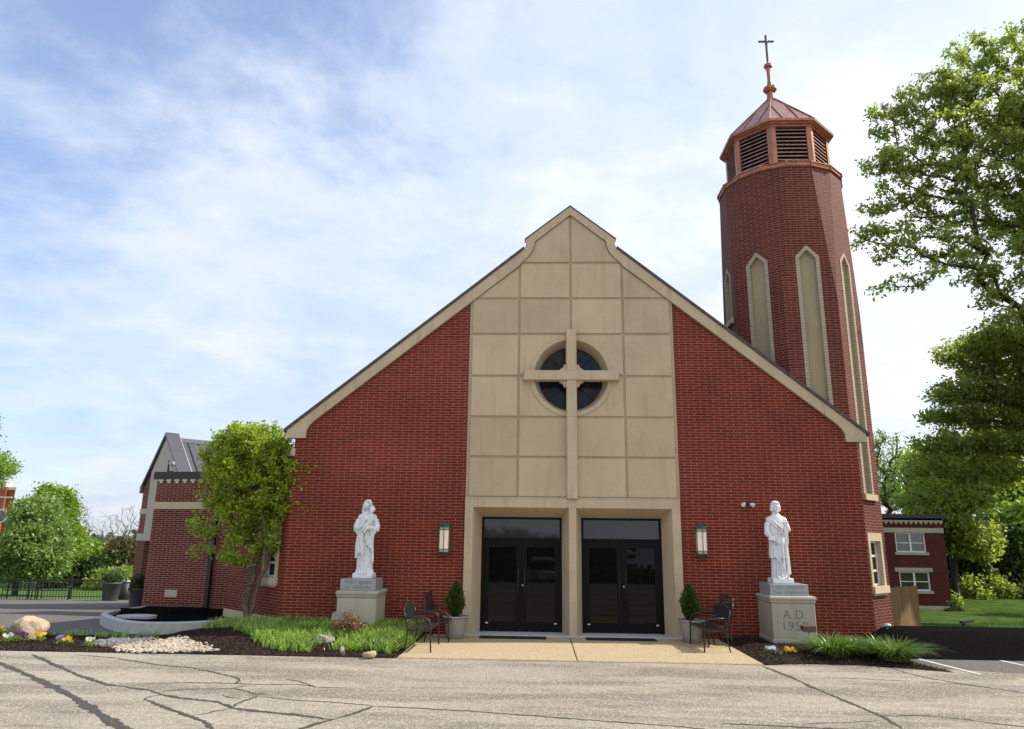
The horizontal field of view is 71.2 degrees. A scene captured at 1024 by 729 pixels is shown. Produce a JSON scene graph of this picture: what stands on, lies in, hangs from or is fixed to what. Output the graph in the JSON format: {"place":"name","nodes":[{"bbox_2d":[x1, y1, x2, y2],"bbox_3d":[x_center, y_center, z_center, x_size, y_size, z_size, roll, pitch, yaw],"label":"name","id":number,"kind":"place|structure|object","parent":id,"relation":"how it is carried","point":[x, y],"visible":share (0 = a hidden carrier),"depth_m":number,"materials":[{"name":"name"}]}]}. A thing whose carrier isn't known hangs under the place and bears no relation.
{"place":"outdoors","nodes":[
{"label":"outdoors","id":0,"kind":"place"},
{"bbox_2d":[0,598,163,634],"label":"driveway","id":1,"kind":"structure","parent":0,"point":[64,615],"depth_m":23.98,"materials":[{"name":"grey asphalt"}]},
{"bbox_2d":[0,413,24,488],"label":"leafy tree","id":2,"kind":"object","parent":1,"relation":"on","point":[7,468],"visible":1,"depth_m":32.39,"materials":[{"name":"green plant"}]},
{"bbox_2d":[1,579,43,599],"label":"garden bench","id":3,"kind":"object","parent":1,"relation":"on","point":[16,587],"visible":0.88,"depth_m":35.08,"materials":[{"name":"metal"}]},
{"bbox_2d":[30,580,73,599],"bbox_3d":[-22.329,10.953,34.777,1.605,0.912,0.543,4,-14,-14],"label":"garden bench","id":4,"kind":"object","parent":1,"relation":"on","point":[49,588],"visible":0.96,"depth_m":34.90,"materials":[{"name":"metal"}]},
{"bbox_2d":[102,582,122,600],"bbox_3d":[-19.486,11.023,34.767,0.920,0.850,0.920,0,-14,2],"label":"dark planter","id":5,"kind":"object","parent":1,"relation":"on","point":[110,591],"visible":0.93,"depth_m":34.47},
{"bbox_2d":[96,564,127,585],"bbox_3d":[-19.495,10.297,34.978,1.199,1.014,1.216,0,-14,2],"label":"potted shrub","id":6,"kind":"object","parent":5,"relation":"in","point":[111,578],"visible":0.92,"depth_m":34.82,"materials":[{"name":"green plant"}]},
{"bbox_2d":[130,588,143,607],"bbox_3d":[-14.655,9.121,27.974,0.600,0.720,0.600,0,-14,2],"label":"dark planter","id":7,"kind":"object","parent":1,"relation":"on","point":[135,599],"visible":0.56,"depth_m":27.77,"materials":[{"name":"plastic"}]},
{"bbox_2d":[128,571,144,591],"bbox_3d":[-14.693,8.524,28.097,0.692,0.794,0.762,-11,-18,39],"label":"potted shrub","id":8,"kind":"object","parent":7,"relation":"in","point":[136,584],"visible":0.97,"depth_m":27.96,"materials":[{"name":"green plant"}]},
{"bbox_2d":[99,606,214,633],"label":"concrete kerb","id":9,"kind":"structure","parent":1,"relation":"on","point":[108,620],"depth_m":16.23,"materials":[{"name":"grey concrete"}]},
{"bbox_2d":[112,606,222,621],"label":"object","id":10,"kind":"object","parent":9,"relation":"in","point":[173,614],"visible":0.51,"depth_m":20.63,"materials":[{"name":"black soil"}]},
{"bbox_2d":[116,614,156,618],"bbox_3d":[-9.547,6.416,18.205,1.000,0.065,0.680,0,-14,2],"label":"utility cover","id":11,"kind":"object","parent":10,"relation":"on","point":[138,616],"visible":0.92,"depth_m":18.02,"materials":[{"name":"metal"}]},
{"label":"mulch strip","id":12,"kind":"structure","parent":1,"relation":"on","visible":0},
{"bbox_2d":[185,417,317,617],"bbox_3d":[-6.317,3.802,17.582,3.326,4.970,1.830,0,-14,2],"label":"young tree","id":13,"kind":"object","parent":12,"relation":"on","point":[242,456],"visible":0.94,"depth_m":17.41,"materials":[{"name":"green plant"}]},
{"bbox_2d":[87,636,158,645],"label":"grey gravel","id":14,"kind":"structure","parent":0,"point":[111,640],"depth_m":14.59,"materials":[{"name":"gravel"}]},
{"bbox_2d":[110,635,219,653],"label":"white gravel","id":15,"kind":"structure","parent":0,"point":[176,644],"depth_m":13.90,"materials":[{"name":"beige gravel"}]},
{"bbox_2d":[0,625,418,657],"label":"mulch bed","id":16,"kind":"object","parent":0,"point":[252,650],"visible":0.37,"depth_m":14.07,"materials":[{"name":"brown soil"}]},
{"bbox_2d":[0,632,18,641],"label":"pansy","id":17,"kind":"object","parent":16,"relation":"on","point":[6,636],"visible":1,"depth_m":14.48,"materials":[{"name":"white plant"}]},
{"bbox_2d":[10,632,28,640],"bbox_3d":[-10.108,5.587,14.700,0.378,0.181,0.304,0,-14,2],"label":"pansy","id":18,"kind":"object","parent":16,"relation":"on","point":[17,634],"visible":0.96,"depth_m":14.68,"materials":[{"name":"purple plant"}]},
{"bbox_2d":[7,616,49,639],"bbox_3d":[-10.263,5.630,15.186,0.748,0.567,0.715,7,-15,-26],"label":"boulder","id":19,"kind":"object","parent":16,"relation":"on","point":[31,625],"visible":0.73,"depth_m":14.97,"materials":[{"name":"stone"}]},
{"bbox_2d":[33,632,46,640],"bbox_3d":[-9.670,5.573,14.664,0.241,0.193,0.259,7,-15,-23],"label":"pansy","id":20,"kind":"object","parent":16,"relation":"on","point":[40,635],"visible":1,"depth_m":14.63,"materials":[{"name":"yellow plant"}]},
{"bbox_2d":[53,634,75,643],"bbox_3d":[-8.982,5.505,14.333,0.409,0.197,0.348,4,-14,-14],"label":"pansy","id":21,"kind":"object","parent":16,"relation":"on","point":[67,638],"visible":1,"depth_m":14.29,"materials":[{"name":"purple plant"}]},
{"bbox_2d":[80,637,95,645],"bbox_3d":[-8.333,5.459,14.096,0.279,0.195,0.305,-8,-17,33],"label":"pansy","id":22,"kind":"object","parent":16,"relation":"on","point":[89,640],"visible":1,"depth_m":14.06,"materials":[{"name":"white plant"}]},
{"bbox_2d":[97,642,132,646],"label":"red gravel","id":23,"kind":"structure","parent":16,"relation":"on","point":[111,645],"depth_m":14.05,"materials":[{"name":"gravel"}]},
{"bbox_2d":[49,628,182,637],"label":"sparse grass","id":24,"kind":"structure","parent":16,"relation":"on","point":[99,634],"depth_m":15.54,"materials":[{"name":"plant"}]},
{"bbox_2d":[202,613,430,653],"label":"liriope grass","id":25,"kind":"structure","parent":16,"relation":"on","point":[267,629],"depth_m":14.75,"materials":[{"name":"green plant"}]},
{"bbox_2d":[312,634,334,642],"bbox_3d":[-3.814,5.578,14.497,0.458,0.215,0.282,0,-14,2],"label":"rock","id":26,"kind":"object","parent":16,"relation":"on","point":[326,639],"visible":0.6,"depth_m":14.41,"materials":[{"name":"stone"}]},
{"bbox_2d":[332,611,345,632],"bbox_3d":[-3.699,5.588,15.235,0.240,0.611,0.200,-2,-14,11],"label":"statue spotlight","id":27,"kind":"object","parent":16,"relation":"on","point":[336,613],"visible":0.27,"depth_m":15.21,"materials":[{"name":"grey metal"}]},
{"bbox_2d":[327,608,369,633],"bbox_3d":[-3.420,5.354,14.960,0.887,0.535,0.648,0,-14,2],"label":"rose bush","id":28,"kind":"object","parent":16,"relation":"on","point":[352,624],"visible":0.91,"depth_m":14.87,"materials":[{"name":"brown plant"}]},
{"bbox_2d":[335,577,386,627],"bbox_3d":[-3.410,5.539,16.176,0.941,1.363,1.036,0,-14,2],"label":"pedestal","id":29,"kind":"object","parent":16,"relation":"on","point":[365,598],"visible":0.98,"depth_m":15.78,"materials":[{"name":"stone"}]},
{"bbox_2d":[352,500,379,578],"bbox_3d":[-3.372,4.015,16.534,0.620,1.766,0.480,0,-14,2],"label":"statue","id":30,"kind":"object","parent":29,"relation":"on","point":[366,526],"visible":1,"depth_m":16.40,"materials":[{"name":"white stone"}]},
{"bbox_2d":[362,651,375,658],"bbox_3d":[-2.621,5.335,13.140,0.259,0.144,0.171,3,-14,-9],"label":"rock","id":31,"kind":"object","parent":16,"relation":"on","point":[369,655],"visible":1,"depth_m":13.09,"materials":[{"name":"stone"}]},
{"bbox_2d":[0,582,750,656],"bbox_3d":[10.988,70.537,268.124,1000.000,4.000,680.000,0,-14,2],"label":"ground","id":32,"kind":"structure","parent":0,"point":[74,593],"depth_m":43.25,"materials":[{"name":"green plant"}]},
{"bbox_2d":[0,482,15,534],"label":"school building","id":33,"kind":"structure","parent":32,"relation":"on","point":[7,494],"depth_m":61.93,"materials":[{"name":"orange brick"}]},
{"bbox_2d":[0,509,7,522],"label":"round window","id":34,"kind":"structure","parent":33,"relation":"in","point":[2,511],"depth_m":61.35,"materials":[{"name":"beige stone"}]},
{"bbox_2d":[0,493,81,594],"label":"leafy tree","id":35,"kind":"object","parent":32,"relation":"on","point":[36,540],"visible":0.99,"depth_m":40.17,"materials":[{"name":"green plant"}]},
{"bbox_2d":[26,481,94,563],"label":"leafy tree","id":36,"kind":"object","parent":32,"relation":"on","point":[70,500],"visible":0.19,"depth_m":50.61,"materials":[{"name":"green plant"}]},
{"bbox_2d":[38,562,86,587],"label":"background shrub","id":37,"kind":"object","parent":32,"relation":"on","point":[74,574],"visible":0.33,"depth_m":48.17,"materials":[{"name":"green plant"}]},
{"bbox_2d":[0,575,128,598],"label":"iron fence","id":38,"kind":"object","parent":32,"relation":"on","point":[28,593],"visible":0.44,"depth_m":35.98,"materials":[{"name":"metal"}]},
{"bbox_2d":[79,502,96,535],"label":"bare tree","id":39,"kind":"object","parent":32,"relation":"on","point":[86,518],"visible":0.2,"depth_m":63.41,"materials":[{"name":"grey plant"}]},
{"bbox_2d":[86,534,106,555],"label":"background shrub","id":40,"kind":"object","parent":32,"relation":"on","point":[97,543],"visible":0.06,"depth_m":53.07,"materials":[{"name":"green plant"}]},
{"bbox_2d":[72,549,130,586],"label":"background shrub","id":41,"kind":"object","parent":32,"relation":"on","point":[94,561],"visible":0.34,"depth_m":49.59,"materials":[{"name":"green plant"}]},
{"bbox_2d":[86,512,122,542],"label":"bare tree","id":42,"kind":"object","parent":32,"relation":"on","point":[113,533],"visible":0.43,"depth_m":61.87,"materials":[{"name":"grey plant"}]},
{"bbox_2d":[81,565,132,590],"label":"background shrub","id":43,"kind":"object","parent":32,"relation":"on","point":[128,570],"visible":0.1,"depth_m":47.34,"materials":[{"name":"green plant"}]},
{"bbox_2d":[88,529,137,546],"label":"woods","id":44,"kind":"object","parent":32,"relation":"on","point":[108,535],"visible":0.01,"depth_m":76.41,"materials":[{"name":"green plant"}]},
{"bbox_2d":[97,535,136,567],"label":"background shrub","id":45,"kind":"object","parent":32,"relation":"on","point":[124,547],"visible":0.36,"depth_m":51.67,"materials":[{"name":"green plant"}]},
{"bbox_2d":[104,517,136,540],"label":"bare tree","id":46,"kind":"object","parent":32,"relation":"on","point":[121,530],"visible":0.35,"depth_m":65.15,"materials":[{"name":"grey plant"}]},
{"bbox_2d":[118,580,130,599],"bbox_3d":[-19.742,11.485,36.492,0.560,0.950,0.560,0,-14,2],"label":"litter bin","id":47,"kind":"object","parent":32,"relation":"on","point":[124,593],"visible":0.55,"depth_m":36.28,"materials":[{"name":"metal"}]},
{"bbox_2d":[120,503,139,537],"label":"bare tree","id":48,"kind":"object","parent":32,"relation":"on","point":[130,521],"visible":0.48,"depth_m":60.45,"materials":[{"name":"grey plant"}]},
{"bbox_2d":[128,432,261,608],"bbox_3d":[-8.318,6.888,29.695,13.660,7.700,11.335,13,-18,-40],"label":"annex","id":49,"kind":"object","parent":32,"relation":"on","point":[173,575],"visible":0.4,"depth_m":23.83,"materials":[{"name":"brick"}]},
{"bbox_2d":[167,460,174,471],"bbox_3d":[-11.691,3.487,24.535,0.257,0.430,0.115,0,-14,2],"label":"wall floodlight","id":50,"kind":"object","parent":49,"relation":"attached to","point":[172,463],"depth_m":24.52,"materials":[{"name":"metal"}]},
{"bbox_2d":[223,205,875,639],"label":"church","id":51,"kind":"structure","parent":32,"relation":"on","point":[569,421],"depth_m":17.35,"materials":[{"name":"red brick"}]},
{"bbox_2d":[258,526,280,586],"bbox_3d":[-5.847,4.707,17.619,0.330,1.430,0.890,13,-19,-41],"label":"window","id":52,"kind":"structure","parent":51,"relation":"in","point":[272,571],"depth_m":17.56,"materials":[{"name":"stone"}]},
{"bbox_2d":[438,521,450,555],"bbox_3d":[-1.592,4.098,16.855,0.265,0.810,0.311,0,-14,2],"label":"wall lantern","id":53,"kind":"object","parent":51,"relation":"attached to","point":[444,540],"depth_m":16.77,"materials":[{"name":"metal"}]},
{"bbox_2d":[482,540,521,630],"bbox_3d":[-0.237,5.298,17.191,0.915,2.085,0.106,0,-14,2],"label":"door","id":54,"kind":"structure","parent":51,"relation":"in","point":[502,558],"depth_m":17.20,"materials":[{"name":"black glass"}]},
{"bbox_2d":[521,541,559,631],"bbox_3d":[0.684,5.301,17.156,0.916,2.085,0.106,0,-14,2],"label":"door","id":55,"kind":"structure","parent":51,"relation":"in","point":[540,579],"depth_m":17.17,"materials":[{"name":"black glass"}]},
{"bbox_2d":[530,336,612,416],"bbox_3d":[1.484,0.331,18.005,2.070,2.070,0.462,0,-14,2],"label":"round window","id":56,"kind":"structure","parent":51,"relation":"in","point":[552,395],"depth_m":18.07,"materials":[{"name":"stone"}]},
{"bbox_2d":[584,541,622,632],"bbox_3d":[2.181,5.305,17.098,0.906,2.085,0.106,0,-14,2],"label":"door","id":57,"kind":"structure","parent":51,"relation":"in","point":[603,597],"depth_m":17.11,"materials":[{"name":"black glass"}]},
{"bbox_2d":[621,542,661,633],"bbox_3d":[3.092,5.308,17.062,0.906,2.085,0.106,0,-14,2],"label":"door","id":58,"kind":"structure","parent":51,"relation":"in","point":[641,582],"depth_m":17.07,"materials":[{"name":"black glass"}]},
{"bbox_2d":[695,523,707,558],"bbox_3d":[4.402,4.088,16.629,0.265,0.810,0.311,0,-14,2],"label":"wall lantern","id":59,"kind":"object","parent":51,"relation":"attached to","point":[701,540],"depth_m":16.54,"materials":[{"name":"metal"}]},
{"bbox_2d":[741,502,754,506],"bbox_3d":[5.543,3.301,16.830,0.335,0.126,0.218,0,-14,2],"label":"security floodlight","id":60,"kind":"object","parent":51,"relation":"attached to","point":[743,504],"visible":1,"depth_m":16.77,"materials":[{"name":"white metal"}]},
{"bbox_2d":[756,582,817,643],"bbox_3d":[6.069,5.557,15.810,0.994,1.384,1.036,0,-14,2],"label":"pedestal","id":61,"kind":"object","parent":32,"relation":"on","point":[786,611],"visible":0.94,"depth_m":15.40,"materials":[{"name":"stone"}]},
{"bbox_2d":[764,501,793,583],"bbox_3d":[6.019,4.005,16.195,0.589,1.812,0.452,0,-14,2],"label":"statue","id":62,"kind":"object","parent":61,"relation":"on","point":[777,530],"visible":1,"depth_m":16.05,"materials":[{"name":"white stone"}]},
{"bbox_2d":[717,35,893,629],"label":"bell tower","id":63,"kind":"structure","parent":32,"relation":"on","point":[790,303],"depth_m":18.77,"materials":[{"name":"brick"}]},
{"bbox_2d":[866,533,890,595],"bbox_3d":[8.639,4.768,17.129,0.890,1.430,0.330,13,-19,-41],"label":"window","id":64,"kind":"structure","parent":63,"relation":"in","point":[877,572],"depth_m":17.20,"materials":[{"name":"stone"}]},
{"bbox_2d":[721,635,955,672],"bbox_3d":[6.405,5.760,14.341,3.628,0.090,3.823,0,-14,2],"label":"flower bed","id":65,"kind":"object","parent":32,"relation":"on","point":[829,659],"visible":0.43,"depth_m":13.51,"materials":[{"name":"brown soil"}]},
{"bbox_2d":[764,645,775,651],"bbox_3d":[5.104,5.622,14.092,0.262,0.180,0.279,-11,-18,40],"label":"pansy","id":66,"kind":"object","parent":65,"relation":"on","point":[772,648],"visible":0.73,"depth_m":14.07,"materials":[{"name":"purple plant"}]},
{"bbox_2d":[782,646,797,652],"bbox_3d":[5.426,5.601,13.988,0.390,0.189,0.319,9,-16,-30],"label":"pansy","id":67,"kind":"object","parent":65,"relation":"on","point":[787,648],"visible":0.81,"depth_m":13.95,"materials":[{"name":"yellow plant"}]},
{"bbox_2d":[800,625,816,649],"bbox_3d":[5.952,5.508,14.319,0.260,0.561,0.140,2,-14,-3],"label":"statue spotlight","id":68,"kind":"object","parent":65,"relation":"on","point":[808,628],"visible":0.73,"depth_m":14.31,"materials":[{"name":"brown metal"}]},
{"bbox_2d":[781,630,880,657],"bbox_3d":[6.270,5.400,13.835,2.060,0.465,2.033,12,-18,-38],"label":"daylily clump","id":69,"kind":"object","parent":65,"relation":"on","point":[831,650],"visible":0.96,"depth_m":13.59,"materials":[{"name":"plant"}]},
{"bbox_2d":[826,634,892,654],"bbox_3d":[6.820,5.480,13.998,1.802,0.400,1.766,0,-14,2],"label":"daylily clump","id":70,"kind":"object","parent":65,"relation":"on","point":[868,652],"visible":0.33,"depth_m":13.81,"materials":[{"name":"plant"}]},
{"bbox_2d":[837,634,950,661],"bbox_3d":[7.216,5.316,13.485,2.054,0.483,1.987,-6,-16,27],"label":"daylily clump","id":71,"kind":"object","parent":65,"relation":"on","point":[898,651],"visible":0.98,"depth_m":13.24,"materials":[{"name":"plant"}]},
{"bbox_2d":[882,514,951,609],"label":"brick house","id":72,"kind":"structure","parent":32,"relation":"on","point":[915,549],"depth_m":39.25,"materials":[{"name":"brick"}]},
{"bbox_2d":[895,533,928,554],"bbox_3d":[21.967,9.889,39.458,1.820,1.181,0.180,0,-14,2],"label":"window","id":73,"kind":"structure","parent":72,"relation":"in","point":[906,543],"depth_m":39.51,"materials":[{"name":"white glass"}]},
{"bbox_2d":[895,567,933,593],"bbox_3d":[21.943,11.771,38.994,2.020,1.344,0.180,0,-14,2],"label":"window","id":74,"kind":"structure","parent":72,"relation":"in","point":[919,577],"depth_m":39.06,"materials":[{"name":"white glass"}]},
{"bbox_2d":[0,650,1023,728],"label":"parking lot","id":75,"kind":"structure","parent":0,"point":[710,696],"depth_m":10.23,"materials":[{"name":"grey asphalt"}]},
{"bbox_2d":[0,654,1023,728],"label":"pavement cracks","id":76,"kind":"object","parent":75,"relation":"on","point":[116,723],"visible":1,"depth_m":9.43,"materials":[{"name":"asphalt"}]},
{"bbox_2d":[0,0,1023,536],"label":"sky","id":77,"kind":"structure","parent":0,"point":[213,213],"materials":[{"name":"blue"}]},
{"bbox_2d":[397,634,762,664],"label":"entrance pavement","id":78,"kind":"structure","parent":0,"point":[675,651],"depth_m":14.20,"materials":[{"name":"beige concrete"}]},
{"bbox_2d":[403,601,438,652],"bbox_3d":[-1.833,5.251,14.453,0.614,0.898,1.196,0,-14,2],"label":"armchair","id":79,"kind":"object","parent":78,"relation":"on","point":[408,611],"visible":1,"depth_m":14.30,"materials":[{"name":"metal"}]},
{"bbox_2d":[423,590,451,642],"bbox_3d":[-1.602,5.551,15.834,0.597,0.983,1.186,0,-14,2],"label":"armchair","id":80,"kind":"object","parent":78,"relation":"on","point":[428,603],"visible":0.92,"depth_m":15.62,"materials":[{"name":"metal"}]},
{"bbox_2d":[442,614,468,638],"bbox_3d":[-1.255,5.839,15.935,0.604,0.473,0.604,0,-14,2],"label":"planter","id":81,"kind":"object","parent":78,"relation":"on","point":[457,626],"visible":0.87,"depth_m":15.74,"materials":[{"name":"concrete"}]},
{"bbox_2d":[444,580,466,616],"bbox_3d":[-1.260,5.279,16.068,0.465,0.869,0.483,-9,-17,34],"label":"evergreen shrub","id":82,"kind":"object","parent":81,"relation":"in","point":[455,595],"visible":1,"depth_m":15.98,"materials":[{"name":"plant"}]},
{"bbox_2d":[479,635,545,639],"bbox_3d":[0.019,6.114,16.035,1.500,0.016,0.420,0,-14,2],"label":"door mat","id":83,"kind":"object","parent":78,"relation":"on","point":[512,637],"depth_m":15.98,"materials":[{"name":"rubber"}]},
{"bbox_2d":[585,637,657,641],"bbox_3d":[2.427,6.122,15.941,1.560,0.016,0.420,0,-14,2],"label":"door mat","id":84,"kind":"object","parent":78,"relation":"on","point":[621,639],"depth_m":15.88,"materials":[{"name":"rubber"}]},
{"bbox_2d":[678,618,704,642],"bbox_3d":[3.962,5.859,15.752,0.604,0.474,0.604,0,-14,2],"label":"planter","id":85,"kind":"object","parent":78,"relation":"on","point":[696,634],"visible":0.9,"depth_m":15.57,"materials":[{"name":"concrete"}]},
{"bbox_2d":[679,583,701,620],"bbox_3d":[3.941,5.301,15.910,0.497,0.878,0.478,0,-14,2],"label":"evergreen shrub","id":86,"kind":"object","parent":85,"relation":"in","point":[687,601],"visible":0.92,"depth_m":15.81,"materials":[{"name":"plant"}]},
{"bbox_2d":[690,603,730,652],"bbox_3d":[4.133,5.441,14.922,0.614,0.898,1.236,1,-14,1],"label":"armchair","id":87,"kind":"object","parent":78,"relation":"on","point":[724,617],"visible":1,"depth_m":14.80,"materials":[{"name":"metal"}]},
{"bbox_2d":[697,594,734,647],"bbox_3d":[4.430,5.564,15.621,0.596,1.003,1.136,0,-14,2],"label":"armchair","id":88,"kind":"object","parent":78,"relation":"on","point":[726,599],"visible":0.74,"depth_m":15.34,"materials":[{"name":"metal"}]},
{"bbox_2d":[910,659,1023,672],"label":"side road","id":89,"kind":"structure","parent":0,"point":[988,665],"depth_m":13.24,"materials":[{"name":"asphalt"}]},
{"bbox_2d":[919,659,1023,674],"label":"parking line","id":90,"kind":"object","parent":89,"relation":"on","point":[966,670],"visible":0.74,"depth_m":13.22,"materials":[{"name":"white paint"}]},
{"bbox_2d":[920,596,1023,627],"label":"lawn","id":91,"kind":"structure","parent":0,"point":[933,617],"depth_m":32.43,"materials":[{"name":"green plant"}]},
{"bbox_2d":[873,428,911,513],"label":"sparse tree","id":92,"kind":"object","parent":91,"relation":"on","point":[885,494],"visible":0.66,"depth_m":41.60,"materials":[{"name":"green plant"}]},
{"bbox_2d":[880,454,921,511],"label":"background tree","id":93,"kind":"object","parent":91,"relation":"on","point":[908,484],"visible":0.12,"depth_m":69.39,"materials":[{"name":"green plant"}]},
{"bbox_2d":[890,586,920,625],"bbox_3d":[10.901,6.882,19.968,2.256,1.320,0.072,13,-18,-40],"label":"wooden fence","id":94,"kind":"object","parent":91,"relation":"on","point":[905,606],"visible":0.66,"depth_m":20.07,"materials":[{"name":"brown wood"}]},
{"bbox_2d":[848,18,1023,341],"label":"maple tree","id":95,"kind":"object","parent":91,"relation":"on","point":[1002,130],"visible":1,"depth_m":23.90,"materials":[{"name":"green plant"}]},
{"bbox_2d":[861,626,1023,660],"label":"mulch mound","id":96,"kind":"object","parent":91,"relation":"on","point":[985,643],"visible":0.8,"depth_m":15.07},
{"bbox_2d":[959,619,974,627],"bbox_3d":[10.848,6.224,17.049,0.290,0.282,0.160,0,-14,2],"label":"ground spotlight","id":97,"kind":"object","parent":96,"relation":"on","point":[962,622],"visible":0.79,"depth_m":17.02,"materials":[{"name":"black metal"}]},
{"bbox_2d":[939,599,965,611],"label":"corner bush","id":98,"kind":"object","parent":91,"relation":"on","point":[952,605],"visible":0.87,"depth_m":36.92,"materials":[{"name":"green plant"}]},
{"bbox_2d":[888,303,1023,515],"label":"maple tree","id":99,"kind":"object","parent":91,"relation":"on","point":[982,353],"visible":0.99,"depth_m":25.32,"materials":[{"name":"green plant"}]},
{"bbox_2d":[951,591,963,608],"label":"corner bush","id":100,"kind":"object","parent":91,"relation":"on","point":[959,601],"visible":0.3,"depth_m":39.53,"materials":[{"name":"green plant"}]},
{"bbox_2d":[892,426,1023,599],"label":"background tree","id":101,"kind":"object","parent":91,"relation":"on","point":[965,532],"visible":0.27,"depth_m":45.68,"materials":[{"name":"green plant"}]},
{"bbox_2d":[946,553,1001,597],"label":"background tree","id":102,"kind":"object","parent":91,"relation":"on","point":[980,565],"visible":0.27,"depth_m":50.47,"materials":[{"name":"green plant"}]},
{"bbox_2d":[951,572,996,599],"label":"undergrowth bush","id":103,"kind":"object","parent":91,"relation":"on","point":[971,589],"visible":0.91,"depth_m":48.93,"materials":[{"name":"green plant"}]},
{"bbox_2d":[974,507,1023,594],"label":"background tree","id":104,"kind":"object","parent":91,"relation":"on","point":[1004,566],"visible":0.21,"depth_m":52.42,"materials":[{"name":"green plant"}]},
{"bbox_2d":[975,476,1023,516],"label":"background tree","id":105,"kind":"object","parent":91,"relation":"on","point":[1018,491],"visible":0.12,"depth_m":61.75,"materials":[{"name":"green plant"}]},
{"bbox_2d":[980,569,1023,598],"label":"undergrowth bush","id":106,"kind":"object","parent":91,"relation":"on","point":[1010,590],"visible":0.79,"depth_m":49.26,"materials":[{"name":"green plant"}]},
{"bbox_2d":[986,495,1023,593],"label":"background tree","id":107,"kind":"object","parent":91,"relation":"on","point":[1016,509],"visible":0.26,"depth_m":54.02,"materials":[{"name":"green plant"}]},
{"bbox_2d":[1016,569,1023,598],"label":"undergrowth bush","id":108,"kind":"object","parent":91,"relation":"on","point":[1021,586],"visible":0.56,"depth_m":49.42,"materials":[{"name":"green plant"}]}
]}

